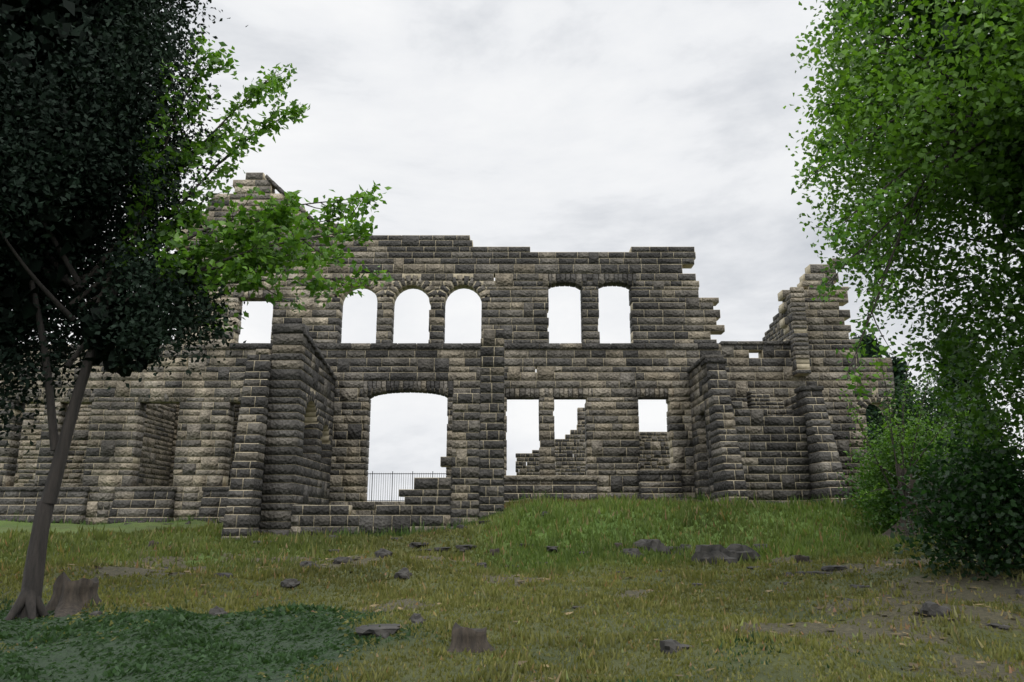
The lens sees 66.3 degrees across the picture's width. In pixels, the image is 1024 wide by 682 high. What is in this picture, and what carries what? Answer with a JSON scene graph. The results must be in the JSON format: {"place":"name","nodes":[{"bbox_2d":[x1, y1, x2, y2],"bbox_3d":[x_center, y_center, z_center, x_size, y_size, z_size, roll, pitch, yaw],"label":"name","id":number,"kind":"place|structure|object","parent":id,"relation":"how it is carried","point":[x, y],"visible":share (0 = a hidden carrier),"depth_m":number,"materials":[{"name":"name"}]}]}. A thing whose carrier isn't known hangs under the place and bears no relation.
{"place":"outdoors","nodes":[
{"label":"outdoors","id":0,"kind":"place"},
{"bbox_2d":[69,26,393,332],"bbox_3d":[-4.734,-3.213,14.490,5.554,6.432,3.611,0,-13,0],"label":"hackberry tree","id":1,"kind":"object","parent":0,"point":[244,241],"depth_m":13.71,"materials":[{"name":"green plant"}]},
{"bbox_2d":[0,488,1023,681],"bbox_3d":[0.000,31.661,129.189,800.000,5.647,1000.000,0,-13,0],"label":"terrain","id":2,"kind":"structure","parent":0,"point":[847,629],"depth_m":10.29,"materials":[{"name":"green plant"}]},
{"bbox_2d":[45,571,101,617],"bbox_3d":[-7.019,4.014,12.414,1.131,0.713,2.184,2,-13,-8],"label":"tree stump","id":3,"kind":"object","parent":2,"relation":"on","point":[70,597],"visible":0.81,"depth_m":12.38,"materials":[{"name":"brown wood"}]},
{"bbox_2d":[90,611,104,615],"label":"loose stone","id":4,"kind":"object","parent":2,"relation":"on","point":[94,613],"visible":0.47,"depth_m":11.80,"materials":[{"name":"grey stone"}]},
{"bbox_2d":[0,0,247,619],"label":"cedar tree","id":5,"kind":"object","parent":2,"relation":"on","point":[155,48],"depth_m":12.90,"materials":[{"name":"green plant"}]},
{"bbox_2d":[0,0,149,347],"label":"cedar tree","id":6,"kind":"object","parent":5,"relation":"attached to","point":[27,308],"visible":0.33,"depth_m":12.95,"materials":[{"name":"green plant"}]},
{"bbox_2d":[74,291,172,377],"bbox_3d":[-6.570,-0.146,13.285,1.682,1.498,1.439,0,-13,0],"label":"bush","id":7,"kind":"object","parent":5,"relation":"attached to","point":[105,350],"visible":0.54,"depth_m":13.00,"materials":[{"name":"green plant"}]},
{"bbox_2d":[148,540,161,546],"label":"stone","id":8,"kind":"object","parent":2,"relation":"on","point":[150,542],"visible":0.24,"depth_m":24.10,"materials":[{"name":"grey stone"}]},
{"bbox_2d":[209,605,227,614],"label":"loose stone","id":9,"kind":"object","parent":2,"relation":"on","point":[216,609],"visible":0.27,"depth_m":11.74,"materials":[{"name":"grey stone"}]},
{"bbox_2d":[214,573,232,577],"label":"loose stone","id":10,"kind":"object","parent":2,"relation":"on","point":[227,575],"visible":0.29,"depth_m":16.45,"materials":[{"name":"grey stone"}]},
{"bbox_2d":[280,579,300,587],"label":"field stone","id":11,"kind":"object","parent":2,"relation":"on","point":[290,583],"visible":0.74,"depth_m":15.79,"materials":[{"name":"grey stone"}]},
{"bbox_2d":[300,561,319,568],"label":"field stone","id":12,"kind":"object","parent":2,"relation":"on","point":[305,563],"visible":0.35,"depth_m":18.34,"materials":[{"name":"grey stone"}]},
{"bbox_2d":[14,378,669,517],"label":"castle wall stones","id":13,"kind":"object","parent":2,"relation":"on","point":[645,447],"visible":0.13,"depth_m":38.29,"materials":[{"name":"grey stone"}]},
{"bbox_2d":[14,404,669,501],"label":"stone wall","id":14,"kind":"structure","parent":13,"relation":"attached to","point":[566,457],"depth_m":38.51,"materials":[{"name":"grey stone"}]},
{"bbox_2d":[333,557,351,563],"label":"field stone","id":15,"kind":"object","parent":2,"relation":"on","point":[338,560],"visible":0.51,"depth_m":19.05,"materials":[{"name":"grey stone"}]},
{"bbox_2d":[221,323,504,540],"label":"castle porch wing stones","id":16,"kind":"object","parent":2,"relation":"on","point":[289,340],"visible":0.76,"depth_m":27.33,"materials":[{"name":"grey stone"}]},
{"bbox_2d":[223,329,502,536],"bbox_3d":[-4.875,3.904,29.489,9.130,7.920,6.717,0,-13,0],"label":"castle porch mortar","id":17,"kind":"object","parent":16,"relation":"attached to","point":[310,416],"visible":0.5,"depth_m":27.31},
{"bbox_2d":[356,624,399,638],"bbox_3d":[-1.610,3.538,9.515,0.545,0.170,0.764,0,-13,0],"label":"field stone","id":18,"kind":"object","parent":2,"relation":"on","point":[384,630],"visible":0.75,"depth_m":9.29,"materials":[{"name":"grey stone"}]},
{"bbox_2d":[374,548,392,557],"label":"field stone","id":19,"kind":"object","parent":2,"relation":"on","point":[382,552],"visible":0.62,"depth_m":19.50,"materials":[{"name":"grey stone"}]},
{"bbox_2d":[394,567,411,579],"bbox_3d":[-2.382,5.147,17.120,0.378,0.387,0.575,6,-14,-26],"label":"field stone","id":20,"kind":"object","parent":2,"relation":"on","point":[403,572],"visible":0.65,"depth_m":16.99,"materials":[{"name":"grey stone"}]},
{"bbox_2d":[367,471,445,500],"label":"iron fence","id":21,"kind":"object","parent":2,"relation":"on","point":[392,473],"visible":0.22,"depth_m":41.38,"materials":[{"name":"black metal"}]},
{"bbox_2d":[409,613,425,623],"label":"loose stone","id":22,"kind":"object","parent":2,"relation":"on","point":[416,617],"visible":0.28,"depth_m":10.45,"materials":[{"name":"grey stone"}]},
{"bbox_2d":[409,542,428,547],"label":"field stone","id":23,"kind":"object","parent":2,"relation":"on","point":[415,544],"visible":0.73,"depth_m":24.24,"materials":[{"name":"grey stone"}]},
{"bbox_2d":[0,486,855,541],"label":"wall weeds","id":24,"kind":"object","parent":2,"relation":"on","point":[699,497],"depth_m":26.62,"materials":[{"name":"green plant"}]},
{"bbox_2d":[433,547,450,551],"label":"field stone","id":25,"kind":"object","parent":2,"relation":"on","point":[442,548],"visible":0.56,"depth_m":23.37,"materials":[{"name":"grey stone"}]},
{"bbox_2d":[0,173,896,524],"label":"castle wall stones","id":26,"kind":"object","parent":2,"relation":"on","point":[770,373],"visible":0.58,"depth_m":33.61,"materials":[{"name":"grey stone"}]},
{"bbox_2d":[0,470,683,523],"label":"castle window aprons","id":27,"kind":"object","parent":26,"relation":"attached to","point":[207,508],"visible":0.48,"depth_m":32.13,"materials":[{"name":"grey stone"}]},
{"bbox_2d":[0,474,681,522],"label":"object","id":28,"kind":"object","parent":27,"relation":"attached to","point":[227,497],"visible":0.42,"depth_m":32.08,"materials":[{"name":"grey stone"}]},
{"bbox_2d":[0,172,891,524],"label":"stone wall","id":29,"kind":"structure","parent":26,"relation":"attached to","point":[522,366],"depth_m":33.62,"materials":[{"name":"grey stone"}]},
{"bbox_2d":[456,524,466,528],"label":"rock","id":30,"kind":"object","parent":2,"relation":"on","point":[459,526],"depth_m":25.96,"materials":[{"name":"grey stone"}]},
{"bbox_2d":[455,545,476,550],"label":"field stone","id":31,"kind":"object","parent":2,"relation":"on","point":[461,547],"visible":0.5,"depth_m":22.94,"materials":[{"name":"grey stone"}]},
{"bbox_2d":[447,622,494,652],"bbox_3d":[-0.596,3.424,8.909,1.348,0.431,0.696,11,-17,-40],"label":"tree stump","id":32,"kind":"object","parent":2,"relation":"on","point":[472,639],"visible":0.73,"depth_m":8.83,"materials":[{"name":"brown wood"}]},
{"bbox_2d":[477,562,486,567],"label":"loose stone","id":33,"kind":"object","parent":2,"relation":"on","point":[483,563],"visible":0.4,"depth_m":19.95,"materials":[{"name":"grey stone"}]},
{"bbox_2d":[488,548,499,555],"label":"stone","id":34,"kind":"object","parent":2,"relation":"on","point":[497,550],"visible":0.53,"depth_m":21.79,"materials":[{"name":"grey stone"}]},
{"bbox_2d":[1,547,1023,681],"bbox_3d":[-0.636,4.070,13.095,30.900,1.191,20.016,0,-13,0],"label":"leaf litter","id":35,"kind":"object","parent":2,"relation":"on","point":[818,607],"visible":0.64,"depth_m":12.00,"materials":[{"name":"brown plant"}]},
{"bbox_2d":[545,546,557,551],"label":"field stone","id":36,"kind":"object","parent":2,"relation":"on","point":[551,548],"visible":0.51,"depth_m":22.29,"materials":[{"name":"grey stone"}]},
{"bbox_2d":[620,548,643,557],"bbox_3d":[3.179,5.782,21.042,0.600,0.439,0.850,9,-16,-34],"label":"field stone","id":37,"kind":"object","parent":2,"relation":"on","point":[631,551],"visible":0.36,"depth_m":20.87,"materials":[{"name":"grey stone"}]},
{"bbox_2d":[633,539,670,554],"bbox_3d":[3.884,5.949,22.196,0.744,0.675,1.138,10,-16,-36],"label":"field stone","id":38,"kind":"object","parent":2,"relation":"on","point":[656,544],"visible":0.5,"depth_m":21.94,"materials":[{"name":"grey stone"}]},
{"bbox_2d":[659,639,692,653],"bbox_3d":[1.737,3.320,8.355,0.389,0.261,0.267,-12,-18,42],"label":"loose stone","id":39,"kind":"object","parent":2,"relation":"on","point":[669,645],"visible":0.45,"depth_m":8.30,"materials":[{"name":"grey stone"}]},
{"bbox_2d":[673,544,693,554],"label":"field stone","id":40,"kind":"object","parent":2,"relation":"on","point":[682,545],"visible":0.3,"depth_m":22.17,"materials":[{"name":"grey stone"}]},
{"bbox_2d":[691,544,737,563],"bbox_3d":[4.970,5.550,19.245,1.123,1.093,0.710,-6,-14,24],"label":"field stone","id":41,"kind":"object","parent":2,"relation":"on","point":[708,553],"visible":0.48,"depth_m":19.17,"materials":[{"name":"grey stone"}]},
{"bbox_2d":[726,544,762,562],"bbox_3d":[5.840,5.819,20.164,1.274,1.192,0.833,4,-13,-15],"label":"field stone","id":42,"kind":"object","parent":2,"relation":"on","point":[737,550],"visible":0.33,"depth_m":19.98,"materials":[{"name":"grey stone"}]},
{"bbox_2d":[751,544,767,549],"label":"field stone","id":43,"kind":"object","parent":2,"relation":"on","point":[756,545],"visible":0.14,"depth_m":21.85,"materials":[{"name":"grey stone"}]},
{"bbox_2d":[687,287,849,503],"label":"castle terrace stones","id":44,"kind":"object","parent":2,"relation":"on","point":[774,427],"visible":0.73,"depth_m":29.85,"materials":[{"name":"grey stone"}]},
{"bbox_2d":[690,292,846,501],"bbox_3d":[10.065,2.612,32.296,4.964,10.300,8.988,0,-13,0],"label":"terrace block mortar","id":45,"kind":"object","parent":2,"relation":"on","point":[803,363],"visible":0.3,"depth_m":29.91,"materials":[{"name":"grey concrete"}]},
{"bbox_2d":[794,555,809,562],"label":"rock","id":46,"kind":"object","parent":2,"relation":"on","point":[802,558],"visible":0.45,"depth_m":19.12,"materials":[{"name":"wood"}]},
{"bbox_2d":[796,571,832,574],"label":"field stone","id":47,"kind":"object","parent":2,"relation":"on","point":[813,572],"visible":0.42,"depth_m":15.55,"materials":[{"name":"grey stone"}]},
{"bbox_2d":[821,565,847,570],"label":"field stone","id":48,"kind":"object","parent":2,"relation":"on","point":[831,567],"visible":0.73,"depth_m":15.63,"materials":[{"name":"grey stone"}]},
{"bbox_2d":[850,584,869,588],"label":"field stone","id":49,"kind":"object","parent":2,"relation":"on","point":[855,585],"visible":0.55,"depth_m":13.74,"materials":[{"name":"grey stone"}]},
{"bbox_2d":[850,332,899,482],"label":"cedar","id":50,"kind":"object","parent":2,"relation":"on","point":[869,346],"depth_m":49.13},
{"bbox_2d":[835,436,963,511],"bbox_3d":[13.452,4.847,26.086,5.505,3.268,3.911,0,-13,0],"label":"shrub","id":51,"kind":"object","parent":2,"relation":"on","point":[867,483],"visible":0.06,"depth_m":26.19,"materials":[{"name":"green plant"}]},
{"bbox_2d":[783,0,1023,475],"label":"maple tree","id":52,"kind":"object","parent":2,"relation":"on","point":[871,79],"depth_m":13.10,"materials":[{"name":"green plant"}]},
{"bbox_2d":[791,0,1001,399],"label":"maple tree sprays","id":53,"kind":"object","parent":52,"relation":"attached to","point":[858,215],"depth_m":12.71,"materials":[{"name":"green plant"}]},
{"bbox_2d":[907,0,1023,302],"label":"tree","id":54,"kind":"object","parent":52,"relation":"attached to","point":[959,68],"visible":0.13,"depth_m":13.86,"materials":[{"name":"green plant"}]},
{"bbox_2d":[885,353,923,440],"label":"cedar","id":55,"kind":"object","parent":2,"relation":"on","point":[900,370],"visible":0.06,"depth_m":52.11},
{"bbox_2d":[839,331,975,525],"bbox_3d":[11.778,2.714,23.041,4.053,6.312,1.741,0,-13,0],"label":"bush","id":56,"kind":"object","parent":2,"relation":"on","point":[888,435],"depth_m":22.93,"materials":[{"name":"green plant"}]},
{"bbox_2d":[843,405,981,534],"bbox_3d":[12.045,4.093,23.574,4.098,4.633,3.458,0,-13,0],"label":"shrub","id":57,"kind":"object","parent":2,"relation":"on","point":[882,506],"depth_m":23.67,"materials":[{"name":"green plant"}]},
{"bbox_2d":[846,367,997,486],"bbox_3d":[15.576,3.882,29.590,5.301,5.770,4.503,0,-13,0],"label":"shrub","id":58,"kind":"object","parent":2,"relation":"on","point":[930,405],"depth_m":29.45,"materials":[{"name":"green plant"}]},
{"bbox_2d":[879,463,966,538],"bbox_3d":[12.011,4.702,22.773,3.855,2.316,1.969,-5,-14,19],"label":"tree stump","id":59,"kind":"object","parent":2,"relation":"on","point":[896,526],"visible":0.11,"depth_m":22.46,"materials":[{"name":"brown wood"}]},
{"bbox_2d":[917,601,951,616],"bbox_3d":[5.643,3.638,10.429,0.448,0.319,0.474,-10,-16,38],"label":"field stone","id":60,"kind":"object","parent":2,"relation":"on","point":[930,609],"visible":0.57,"depth_m":10.29,"materials":[{"name":"grey stone"}]},
{"bbox_2d":[880,414,1023,580],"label":"shrub","id":61,"kind":"object","parent":2,"relation":"on","point":[972,501],"depth_m":13.87,"materials":[{"name":"green plant"}]},
{"bbox_2d":[930,327,1023,469],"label":"cedar","id":62,"kind":"object","parent":2,"relation":"on","point":[953,379],"visible":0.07,"depth_m":49.83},
{"bbox_2d":[985,623,1011,629],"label":"field stone","id":63,"kind":"object","parent":2,"relation":"on","point":[1000,626],"visible":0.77,"depth_m":9.60,"materials":[{"name":"grey stone"}]},
{"bbox_2d":[1015,589,1023,594],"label":"loose stone","id":64,"kind":"object","parent":2,"relation":"on","point":[1019,591],"visible":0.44,"depth_m":11.95,"materials":[{"name":"grey stone"}]},
{"bbox_2d":[29,0,1023,499],"label":"sky","id":65,"kind":"structure","parent":0,"point":[539,125],"materials":[{"name":"white"}]}
]}

